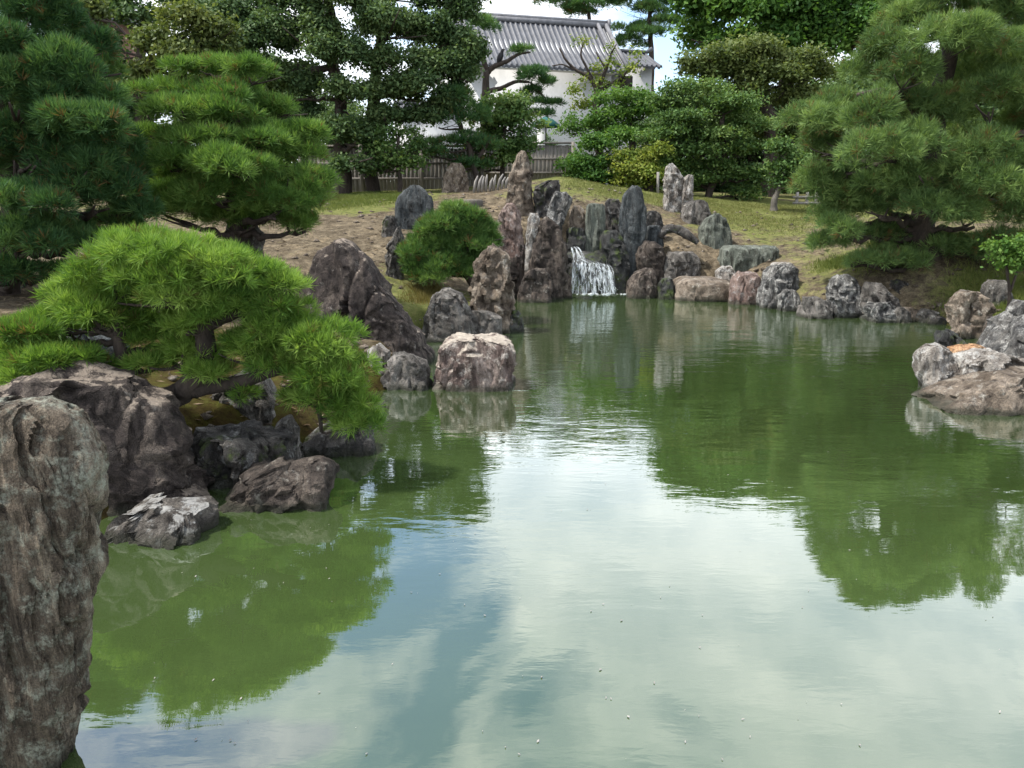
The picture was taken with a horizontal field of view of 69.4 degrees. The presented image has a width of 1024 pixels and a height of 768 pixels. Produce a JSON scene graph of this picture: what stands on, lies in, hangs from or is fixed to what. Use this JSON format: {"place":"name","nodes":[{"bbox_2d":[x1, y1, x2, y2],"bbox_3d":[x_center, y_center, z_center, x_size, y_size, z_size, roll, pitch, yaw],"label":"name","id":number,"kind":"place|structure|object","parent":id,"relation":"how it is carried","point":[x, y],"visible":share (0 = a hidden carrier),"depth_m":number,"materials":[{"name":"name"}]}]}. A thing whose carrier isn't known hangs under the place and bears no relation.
{"place":"outdoors","nodes":[
{"label":"outdoors","id":0,"kind":"place"},
{"bbox_2d":[29,0,969,162],"label":"sky","id":1,"kind":"structure","parent":0,"point":[664,47],"materials":[{"name":"white"}]},
{"bbox_2d":[0,177,1023,519],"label":"ground","id":2,"kind":"structure","parent":0,"point":[330,229],"depth_m":17.46,"materials":[{"name":"brown soil"}]},
{"bbox_2d":[0,311,120,386],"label":"pine","id":3,"kind":"object","parent":2,"relation":"on","point":[44,345],"visible":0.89,"depth_m":6.11,"materials":[{"name":"green plant"}]},
{"bbox_2d":[0,0,167,295],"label":"pine","id":4,"kind":"object","parent":2,"relation":"on","point":[54,71],"visible":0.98,"depth_m":10.51,"materials":[{"name":"green plant"}]},
{"bbox_2d":[0,358,214,516],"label":"rock","id":5,"kind":"object","parent":2,"relation":"on","point":[144,430],"visible":0.31,"depth_m":6.01,"materials":[{"name":"stone"}]},
{"bbox_2d":[79,0,212,143],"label":"garden tree","id":6,"kind":"object","parent":2,"relation":"on","point":[126,12],"visible":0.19,"depth_m":30.79,"materials":[{"name":"green plant"}]},
{"bbox_2d":[104,492,219,549],"bbox_3d":[-2.755,1.453,5.847,0.895,1.178,0.696,0,14,0],"label":"rock","id":7,"kind":"object","parent":2,"relation":"on","point":[157,521],"visible":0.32,"depth_m":5.59,"materials":[{"name":"white stone"}]},
{"bbox_2d":[77,0,268,140],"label":"garden tree","id":8,"kind":"object","parent":2,"relation":"on","point":[206,31],"visible":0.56,"depth_m":21.87,"materials":[{"name":"green plant"}]},
{"bbox_2d":[6,220,391,439],"bbox_3d":[-2.730,-0.359,6.538,3.373,2.155,1.414,0,14,0],"label":"pine","id":9,"kind":"object","parent":2,"relation":"on","point":[210,282],"visible":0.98,"depth_m":6.32,"materials":[{"name":"green plant"}]},
{"bbox_2d":[122,48,344,242],"bbox_3d":[-4.943,-3.635,12.752,4.222,4.141,3.471,0,14,0],"label":"tiered pine","id":10,"kind":"object","parent":2,"relation":"on","point":[235,156],"visible":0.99,"depth_m":12.25,"materials":[{"name":"green plant"}]},
{"bbox_2d":[223,225,264,261],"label":"rock","id":11,"kind":"object","parent":2,"relation":"on","point":[255,244],"visible":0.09,"depth_m":13.59,"materials":[{"name":"grey stone"}]},
{"bbox_2d":[212,369,276,425],"bbox_3d":[-2.726,0.365,7.603,0.744,1.072,0.574,0,14,0],"label":"rock","id":12,"kind":"object","parent":2,"relation":"on","point":[260,409],"visible":0.25,"depth_m":7.40,"materials":[{"name":"grey stone"}]},
{"bbox_2d":[191,419,303,489],"bbox_3d":[-2.502,1.091,7.028,1.101,1.499,1.051,0,14,0],"label":"rock","id":13,"kind":"object","parent":2,"relation":"on","point":[226,455],"visible":0.29,"depth_m":6.62,"materials":[{"name":"stone"}]},
{"bbox_2d":[162,48,332,168],"bbox_3d":[-12.163,-11.659,33.200,9.002,7.123,7.011,0,14,0],"label":"back tree","id":14,"kind":"object","parent":2,"relation":"on","point":[273,55],"visible":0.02,"depth_m":33.23,"materials":[{"name":"green plant"}]},
{"bbox_2d":[218,455,339,513],"bbox_3d":[-2.037,1.256,6.406,1.248,1.323,0.774,0,14,0],"label":"rock","id":15,"kind":"object","parent":2,"relation":"on","point":[280,484],"visible":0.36,"depth_m":6.13,"materials":[{"name":"grey stone"}]},
{"bbox_2d":[191,0,383,194],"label":"tall tree","id":16,"kind":"object","parent":2,"relation":"on","point":[327,40],"visible":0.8,"depth_m":24.32,"materials":[{"name":"green plant"}]},
{"bbox_2d":[274,414,301,459],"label":"rock","id":17,"kind":"object","parent":2,"relation":"on","point":[289,422],"visible":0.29,"depth_m":7.05,"materials":[{"name":"grey stone"}]},
{"bbox_2d":[279,93,386,186],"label":"back tree","id":18,"kind":"object","parent":2,"relation":"on","point":[354,109],"visible":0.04,"depth_m":39.37,"materials":[{"name":"green plant"}]},
{"bbox_2d":[300,420,376,457],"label":"rock","id":19,"kind":"object","parent":2,"relation":"on","point":[315,442],"visible":0.19,"depth_m":7.43,"materials":[{"name":"stone"}]},
{"bbox_2d":[301,238,434,363],"bbox_3d":[-2.278,-0.756,11.772,2.292,3.058,1.376,0,14,0],"label":"rock","id":20,"kind":"object","parent":2,"relation":"on","point":[351,281],"visible":0.44,"depth_m":11.26,"materials":[{"name":"stone"}]},
{"bbox_2d":[312,190,440,211],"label":"lawn grass","id":21,"kind":"structure","parent":2,"relation":"on","point":[343,199],"depth_m":23.02,"materials":[{"name":"green plant"}]},
{"bbox_2d":[367,343,390,375],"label":"rock","id":22,"kind":"object","parent":2,"relation":"on","point":[382,351],"visible":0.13,"depth_m":10.17,"materials":[{"name":"stone"}]},
{"bbox_2d":[298,145,483,192],"bbox_3d":[-4.524,-8.022,27.863,6.935,1.876,0.190,0,14,0],"label":"wooden fence","id":23,"kind":"object","parent":2,"relation":"on","point":[434,175],"visible":0.14,"depth_m":27.89,"materials":[{"name":"grey wood"}]},
{"bbox_2d":[353,119,434,192],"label":"tree","id":24,"kind":"object","parent":2,"relation":"on","point":[399,159],"visible":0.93,"depth_m":25.05,"materials":[{"name":"green plant"}]},
{"bbox_2d":[384,226,404,279],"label":"rock","id":25,"kind":"object","parent":2,"relation":"on","point":[393,270],"visible":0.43,"depth_m":15.39,"materials":[{"name":"grey stone"}]},
{"bbox_2d":[380,351,432,391],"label":"rock","id":26,"kind":"object","parent":2,"relation":"on","point":[407,371],"visible":0.45,"depth_m":10.03,"materials":[{"name":"grey stone"}]},
{"bbox_2d":[395,185,433,229],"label":"rock","id":27,"kind":"object","parent":2,"relation":"on","point":[413,203],"visible":0.36,"depth_m":18.43,"materials":[{"name":"stone"}]},
{"bbox_2d":[345,0,493,191],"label":"tall tree","id":28,"kind":"object","parent":2,"relation":"on","point":[459,52],"visible":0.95,"depth_m":24.81,"materials":[{"name":"green plant"}]},
{"bbox_2d":[397,279,447,305],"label":"dry grass","id":29,"kind":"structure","parent":2,"relation":"on","point":[420,298],"depth_m":14.88,"materials":[{"name":"green plant"}]},
{"bbox_2d":[393,100,461,188],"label":"boundary wall","id":30,"kind":"structure","parent":2,"relation":"on","point":[434,131],"depth_m":39.69,"materials":[{"name":"white paint"}]},
{"bbox_2d":[394,196,503,285],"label":"island pine","id":31,"kind":"object","parent":2,"relation":"on","point":[450,234],"visible":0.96,"depth_m":14.90,"materials":[{"name":"green plant"}]},
{"bbox_2d":[422,287,476,342],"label":"rock","id":32,"kind":"object","parent":2,"relation":"on","point":[448,313],"visible":0.56,"depth_m":13.38,"materials":[{"name":"grey stone"}]},
{"bbox_2d":[441,162,468,192],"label":"rock","id":33,"kind":"object","parent":2,"relation":"on","point":[455,178],"visible":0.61,"depth_m":25.09,"materials":[{"name":"beige stone"}]},
{"bbox_2d":[409,79,504,187],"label":"tree","id":34,"kind":"object","parent":2,"relation":"on","point":[465,138],"visible":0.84,"depth_m":26.03,"materials":[{"name":"green plant"}]},
{"bbox_2d":[471,310,502,334],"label":"rock","id":35,"kind":"object","parent":2,"relation":"on","point":[485,321],"visible":0.27,"depth_m":13.69,"materials":[{"name":"grey stone"}]},
{"bbox_2d":[473,174,507,192],"bbox_3d":[-0.712,-6.705,24.712,1.221,0.623,0.121,0,14,0],"label":"stake border","id":36,"kind":"object","parent":2,"relation":"on","point":[482,185],"visible":0.94,"depth_m":24.68,"materials":[{"name":"grey wood"}]},
{"bbox_2d":[467,243,515,333],"bbox_3d":[-0.366,-1.460,14.400,1.009,2.522,0.843,0,14,0],"label":"rock","id":37,"kind":"object","parent":2,"relation":"on","point":[491,287],"visible":0.59,"depth_m":14.10,"materials":[{"name":"beige stone"}]},
{"bbox_2d":[461,88,551,183],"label":"tree","id":38,"kind":"object","parent":2,"relation":"on","point":[514,108],"visible":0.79,"depth_m":27.24,"materials":[{"name":"green plant"}]},
{"bbox_2d":[497,202,524,264],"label":"rock","id":39,"kind":"object","parent":2,"relation":"on","point":[510,228],"visible":0.66,"depth_m":19.18,"materials":[{"name":"stone"}]},
{"bbox_2d":[456,11,568,126],"bbox_3d":[-0.268,-11.742,30.990,5.408,7.184,2.060,0,14,0],"label":"pruned pine","id":40,"kind":"object","parent":2,"relation":"on","point":[532,71],"visible":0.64,"depth_m":30.67,"materials":[{"name":"green plant"}]},
{"bbox_2d":[4,186,1023,424],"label":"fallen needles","id":41,"kind":"object","parent":2,"relation":"on","point":[463,290],"visible":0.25,"depth_m":19.07,"materials":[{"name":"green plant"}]},
{"bbox_2d":[510,244,525,297],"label":"rock","id":42,"kind":"object","parent":2,"relation":"on","point":[517,272],"visible":0.2,"depth_m":19.32,"materials":[{"name":"grey stone"}]},
{"bbox_2d":[505,150,534,215],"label":"rock","id":43,"kind":"object","parent":2,"relation":"on","point":[519,191],"visible":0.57,"depth_m":21.21,"materials":[{"name":"beige stone"}]},
{"bbox_2d":[484,142,574,184],"bbox_3d":[0.659,-8.768,29.738,3.684,1.832,0.190,0,14,0],"label":"wooden fence","id":44,"kind":"object","parent":2,"relation":"on","point":[540,165],"visible":0.19,"depth_m":29.71,"materials":[{"name":"grey wood"}]},
{"bbox_2d":[516,268,552,302],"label":"rock","id":45,"kind":"object","parent":2,"relation":"on","point":[536,286],"visible":0.67,"depth_m":18.53,"materials":[{"name":"brown stone"}]},
{"bbox_2d":[533,180,559,217],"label":"rock","id":46,"kind":"object","parent":2,"relation":"on","point":[543,192],"visible":0.45,"depth_m":21.26,"materials":[{"name":"stone"}]},
{"bbox_2d":[435,12,661,185],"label":"castle storehouse","id":47,"kind":"structure","parent":2,"relation":"on","point":[548,37],"depth_m":47.37,"materials":[{"name":"white paint"}]},
{"bbox_2d":[547,191,572,230],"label":"rock","id":48,"kind":"object","parent":2,"relation":"on","point":[559,206],"visible":0.49,"depth_m":20.39,"materials":[{"name":"stone"}]},
{"bbox_2d":[530,0,622,18],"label":"back pine","id":49,"kind":"object","parent":2,"relation":"on","point":[575,7],"visible":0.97,"depth_m":59.87,"materials":[{"name":"green plant"}]},
{"bbox_2d":[566,250,607,293],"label":"rock","id":50,"kind":"object","parent":2,"relation":"on","point":[590,257],"visible":0.3,"depth_m":20.23,"materials":[{"name":"stone"}]},
{"bbox_2d":[566,227,585,252],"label":"rock","id":51,"kind":"object","parent":50,"relation":"on","point":[575,237],"visible":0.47,"depth_m":20.47,"materials":[{"name":"stone"}]},
{"bbox_2d":[568,205,584,231],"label":"rock","id":52,"kind":"object","parent":50,"relation":"on","point":[576,216],"visible":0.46,"depth_m":20.64,"materials":[{"name":"beige stone"}]},
{"bbox_2d":[584,203,605,251],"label":"rock","id":53,"kind":"object","parent":50,"relation":"on","point":[595,221],"visible":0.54,"depth_m":20.50,"materials":[{"name":"stone"}]},
{"bbox_2d":[604,198,620,231],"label":"rock","id":54,"kind":"object","parent":50,"relation":"on","point":[612,209],"visible":0.44,"depth_m":20.72,"materials":[{"name":"stone"}]},
{"bbox_2d":[156,183,1023,426],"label":"pebbles","id":55,"kind":"object","parent":2,"relation":"on","point":[206,416],"visible":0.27,"depth_m":17.02,"materials":[{"name":"beige stone"}]},
{"bbox_2d":[552,122,643,184],"bbox_3d":[3.479,-8.813,28.618,3.962,2.565,2.786,0,14,0],"label":"garden bush","id":56,"kind":"object","parent":2,"relation":"on","point":[590,167],"visible":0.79,"depth_m":28.24,"materials":[{"name":"green plant"}]},
{"bbox_2d":[552,32,645,155],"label":"sparse tree","id":57,"kind":"object","parent":2,"relation":"on","point":[585,104],"visible":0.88,"depth_m":31.66,"materials":[{"name":"green plant"}]},
{"bbox_2d":[548,83,672,161],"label":"garden tree","id":58,"kind":"object","parent":2,"relation":"on","point":[613,113],"visible":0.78,"depth_m":29.93,"materials":[{"name":"green plant"}]},
{"bbox_2d":[603,136,680,191],"bbox_3d":[4.972,-8.173,27.884,3.082,2.202,2.260,0,14,0],"label":"garden bush","id":59,"kind":"object","parent":2,"relation":"on","point":[647,173],"visible":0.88,"depth_m":27.67,"materials":[{"name":"green plant"}]},
{"bbox_2d":[606,0,687,94],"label":"back pine","id":60,"kind":"object","parent":2,"relation":"on","point":[650,26],"visible":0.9,"depth_m":60.03,"materials":[{"name":"green plant"}]},
{"bbox_2d":[635,240,665,292],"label":"rock","id":61,"kind":"object","parent":2,"relation":"on","point":[650,254],"visible":0.49,"depth_m":19.98,"materials":[{"name":"brown stone"}]},
{"bbox_2d":[646,225,663,246],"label":"rock","id":62,"kind":"object","parent":2,"relation":"on","point":[653,231],"visible":0.38,"depth_m":20.47,"materials":[{"name":"stone"}]},
{"bbox_2d":[658,224,698,244],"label":"arched stone","id":63,"kind":"object","parent":62,"relation":"on","point":[684,232],"visible":1,"depth_m":20.08,"materials":[{"name":"grey stone"}]},
{"bbox_2d":[662,163,683,212],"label":"rock","id":64,"kind":"object","parent":2,"relation":"on","point":[673,180],"visible":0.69,"depth_m":23.17,"materials":[{"name":"stone"}]},
{"bbox_2d":[635,83,720,191],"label":"back tree","id":65,"kind":"object","parent":2,"relation":"on","point":[685,170],"visible":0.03,"depth_m":34.73,"materials":[{"name":"green plant"}]},
{"bbox_2d":[664,251,700,279],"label":"rock","id":66,"kind":"object","parent":2,"relation":"on","point":[681,263],"visible":0.44,"depth_m":19.91,"materials":[{"name":"grey stone"}]},
{"bbox_2d":[546,175,819,235],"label":"mound grass","id":67,"kind":"structure","parent":2,"relation":"on","point":[743,203],"depth_m":24.81,"materials":[{"name":"green plant"}]},
{"bbox_2d":[681,174,693,211],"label":"rock","id":68,"kind":"object","parent":2,"relation":"on","point":[687,192],"visible":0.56,"depth_m":23.07,"materials":[{"name":"stone"}]},
{"bbox_2d":[680,200,711,224],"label":"rock","id":69,"kind":"object","parent":2,"relation":"on","point":[697,212],"visible":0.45,"depth_m":22.35,"materials":[{"name":"grey stone"}]},
{"bbox_2d":[673,276,729,301],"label":"rock","id":70,"kind":"object","parent":2,"relation":"on","point":[701,288],"visible":0.32,"depth_m":18.73,"materials":[{"name":"beige stone"}]},
{"bbox_2d":[630,74,789,200],"bbox_3d":[7.432,-9.324,28.104,6.142,4.842,3.219,0,14,0],"label":"garden tree","id":71,"kind":"object","parent":2,"relation":"on","point":[687,117],"visible":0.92,"depth_m":27.72,"materials":[{"name":"green plant"}]},
{"bbox_2d":[698,213,731,248],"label":"rock","id":72,"kind":"object","parent":2,"relation":"on","point":[714,231],"visible":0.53,"depth_m":21.02,"materials":[{"name":"stone"}]},
{"bbox_2d":[728,271,760,304],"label":"rock","id":73,"kind":"object","parent":2,"relation":"on","point":[743,287],"visible":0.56,"depth_m":18.14,"materials":[{"name":"stone"}]},
{"bbox_2d":[717,245,778,271],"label":"rock","id":74,"kind":"object","parent":2,"relation":"on","point":[742,258],"visible":0.32,"depth_m":19.84,"materials":[{"name":"stone"}]},
{"bbox_2d":[669,28,847,197],"bbox_3d":[9.960,-10.695,30.304,7.406,7.042,3.248,0,14,0],"label":"garden tree","id":75,"kind":"object","parent":2,"relation":"on","point":[741,63],"visible":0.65,"depth_m":29.46,"materials":[{"name":"green plant"}]},
{"bbox_2d":[703,89,820,193],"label":"back tree","id":76,"kind":"object","parent":2,"relation":"on","point":[752,158],"visible":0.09,"depth_m":35.34,"materials":[{"name":"green plant"}]},
{"bbox_2d":[755,263,798,308],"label":"rock","id":77,"kind":"object","parent":2,"relation":"on","point":[776,279],"visible":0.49,"depth_m":17.50,"materials":[{"name":"stone"}]},
{"bbox_2d":[757,132,816,210],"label":"garden tree","id":78,"kind":"object","parent":2,"relation":"on","point":[784,167],"visible":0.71,"depth_m":25.31,"materials":[{"name":"green plant"}]},
{"bbox_2d":[776,288,800,311],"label":"rock","id":79,"kind":"object","parent":2,"relation":"on","point":[789,300],"visible":0.4,"depth_m":17.09,"materials":[{"name":"stone"}]},
{"bbox_2d":[664,0,953,89],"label":"tree","id":80,"kind":"object","parent":2,"relation":"on","point":[838,26],"visible":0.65,"depth_m":37.77,"materials":[{"name":"green plant"}]},
{"bbox_2d":[796,296,832,318],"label":"rock","id":81,"kind":"object","parent":2,"relation":"on","point":[813,307],"visible":0.44,"depth_m":16.05,"materials":[{"name":"grey stone"}]},
{"bbox_2d":[754,55,894,192],"bbox_3d":[14.216,-11.784,34.592,6.660,6.767,8.552,-7,16,-27],"label":"back tree","id":82,"kind":"object","parent":2,"relation":"on","point":[847,79],"visible":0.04,"depth_m":32.83,"materials":[{"name":"green plant"}]},
{"bbox_2d":[825,274,864,317],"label":"rock","id":83,"kind":"object","parent":2,"relation":"on","point":[843,294],"visible":0.45,"depth_m":16.13,"materials":[{"name":"stone"}]},
{"bbox_2d":[802,235,906,291],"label":"bank grass","id":84,"kind":"structure","parent":2,"relation":"on","point":[831,262],"depth_m":18.29,"materials":[{"name":"green plant"}]},
{"bbox_2d":[859,301,896,322],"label":"rock","id":85,"kind":"object","parent":2,"relation":"on","point":[880,312],"visible":0.39,"depth_m":15.53,"materials":[{"name":"stone"}]},
{"bbox_2d":[860,281,901,313],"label":"rock","id":86,"kind":"object","parent":2,"relation":"on","point":[874,292],"visible":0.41,"depth_m":15.82,"materials":[{"name":"grey stone"}]},
{"bbox_2d":[771,0,1023,272],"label":"pine","id":87,"kind":"object","parent":2,"relation":"on","point":[990,33],"visible":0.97,"depth_m":15.18,"materials":[{"name":"green plant"}]},
{"bbox_2d":[819,42,1000,196],"bbox_3d":[18.291,-11.733,33.686,7.362,7.479,9.452,11,18,37],"label":"back tree","id":88,"kind":"object","parent":2,"relation":"on","point":[862,87],"visible":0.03,"depth_m":31.58,"materials":[{"name":"green plant"}]},
{"bbox_2d":[912,342,957,388],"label":"rock","id":89,"kind":"object","parent":2,"relation":"on","point":[933,362],"visible":0.41,"depth_m":9.92,"materials":[{"name":"stone"}]},
{"bbox_2d":[932,329,966,347],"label":"rock","id":90,"kind":"object","parent":2,"relation":"on","point":[946,338],"visible":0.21,"depth_m":11.08,"materials":[{"name":"stone"}]},
{"bbox_2d":[911,364,1023,415],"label":"rock","id":91,"kind":"object","parent":2,"relation":"on","point":[996,392],"visible":0.4,"depth_m":9.01,"materials":[{"name":"beige stone"}]},
{"bbox_2d":[944,289,996,338],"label":"rock","id":92,"kind":"object","parent":2,"relation":"on","point":[968,312],"visible":0.36,"depth_m":13.68,"materials":[{"name":"beige stone"}]},
{"bbox_2d":[929,256,1023,317],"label":"bank grass","id":93,"kind":"structure","parent":2,"relation":"on","point":[1018,291],"depth_m":15.93,"materials":[{"name":"green plant"}]},
{"bbox_2d":[953,348,1023,374],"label":"rock","id":94,"kind":"object","parent":2,"relation":"on","point":[978,359],"visible":0.21,"depth_m":9.65,"materials":[{"name":"stone"}]},
{"bbox_2d":[980,279,1013,306],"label":"rock","id":95,"kind":"object","parent":2,"relation":"on","point":[995,291],"visible":0.34,"depth_m":14.95,"materials":[{"name":"grey stone"}]},
{"bbox_2d":[977,299,1023,357],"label":"rock","id":96,"kind":"object","parent":2,"relation":"on","point":[1003,332],"visible":0.23,"depth_m":10.70,"materials":[{"name":"stone"}]},
{"bbox_2d":[977,230,1023,307],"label":"bank shrub","id":97,"kind":"object","parent":2,"relation":"on","point":[1010,253],"visible":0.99,"depth_m":13.95,"materials":[{"name":"green plant"}]},
{"bbox_2d":[61,293,1023,767],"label":"pond water","id":98,"kind":"structure","parent":0,"point":[781,539],"depth_m":4.98,"materials":[{"name":"green liquid"}]},
{"bbox_2d":[0,395,109,767],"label":"rock","id":99,"kind":"object","parent":98,"relation":"in","point":[54,495],"visible":0.99,"depth_m":3.04,"materials":[{"name":"stone"}]},
{"bbox_2d":[432,332,516,392],"bbox_3d":[-0.505,0.040,10.272,1.236,1.495,0.929,0,14,0],"label":"rock","id":100,"kind":"object","parent":98,"relation":"in","point":[469,362],"visible":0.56,"depth_m":9.94,"materials":[{"name":"white stone"}]},
{"bbox_2d":[528,216,567,299],"bbox_3d":[0.892,-3.020,19.191,1.136,2.594,0.764,0,14,0],"label":"rock","id":101,"kind":"object","parent":98,"relation":"in","point":[549,251],"visible":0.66,"depth_m":18.87,"materials":[{"name":"grey stone"}]},
{"bbox_2d":[524,213,539,272],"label":"rock","id":102,"kind":"object","parent":101,"relation":"on","point":[533,222],"visible":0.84,"depth_m":18.91,"materials":[{"name":"stone"}]},
{"bbox_2d":[599,230,629,293],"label":"rock","id":103,"kind":"object","parent":98,"relation":"in","point":[614,254],"visible":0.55,"depth_m":20.13,"materials":[{"name":"stone"}]},
{"bbox_2d":[626,267,657,298],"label":"rock","id":104,"kind":"object","parent":98,"relation":"in","point":[641,283],"visible":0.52,"depth_m":19.29,"materials":[{"name":"brown stone"}]},
{"bbox_2d":[657,278,674,299],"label":"rock","id":105,"kind":"object","parent":98,"relation":"in","point":[666,288],"visible":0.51,"depth_m":19.13,"materials":[{"name":"stone"}]},
{"bbox_2d":[619,185,646,278],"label":"rock","id":106,"kind":"object","parent":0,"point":[632,221],"visible":0.54,"depth_m":20.07,"materials":[{"name":"stone"}]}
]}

